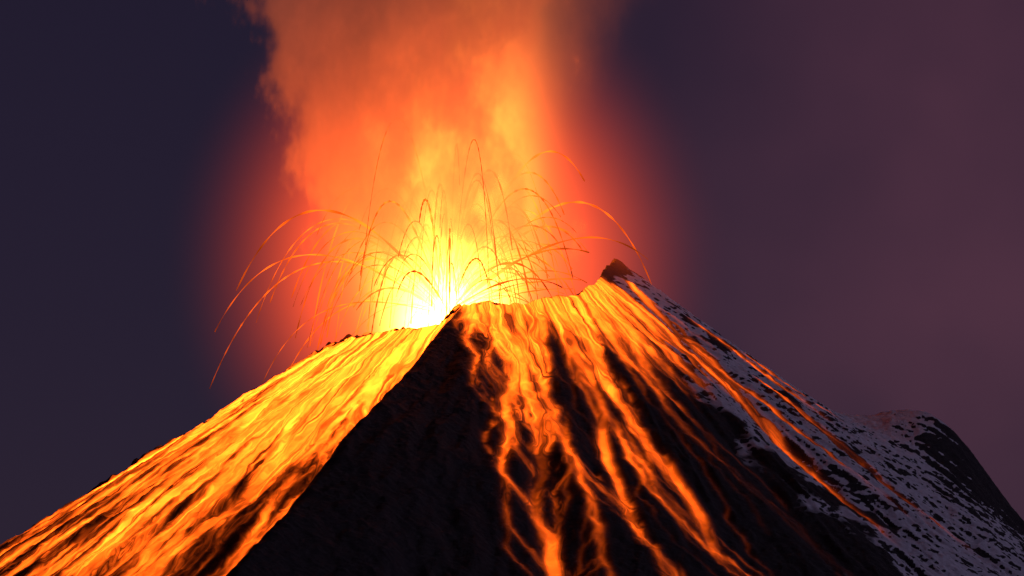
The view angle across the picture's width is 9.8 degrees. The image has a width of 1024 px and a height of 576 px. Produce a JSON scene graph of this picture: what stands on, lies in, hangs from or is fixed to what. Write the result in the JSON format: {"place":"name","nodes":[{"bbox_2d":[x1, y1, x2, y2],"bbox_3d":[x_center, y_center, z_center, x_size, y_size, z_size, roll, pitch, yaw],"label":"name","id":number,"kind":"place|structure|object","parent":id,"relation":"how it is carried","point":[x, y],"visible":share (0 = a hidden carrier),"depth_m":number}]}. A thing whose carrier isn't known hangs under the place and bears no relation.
{"place":"outdoors","nodes":[
{"label":"outdoors","id":0,"kind":"place"},
{"bbox_2d":[0,258,1023,575],"bbox_3d":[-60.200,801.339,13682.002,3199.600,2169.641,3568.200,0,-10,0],"label":"volcano","id":1,"kind":"structure","parent":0,"point":[618,418],"depth_m":13846.12},
{"bbox_2d":[209,118,651,388],"bbox_3d":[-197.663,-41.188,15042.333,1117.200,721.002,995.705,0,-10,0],"label":"lava sparks","id":2,"kind":"object","parent":1,"relation":"on","point":[419,270],"visible":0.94,"depth_m":14990.49},
{"bbox_2d":[433,232,465,322],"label":"fountain","id":3,"kind":"object","parent":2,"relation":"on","point":[439,304],"visible":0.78,"depth_m":14982.35},
{"bbox_2d":[0,0,1023,544],"label":"sky","id":4,"kind":"structure","parent":0,"point":[834,189]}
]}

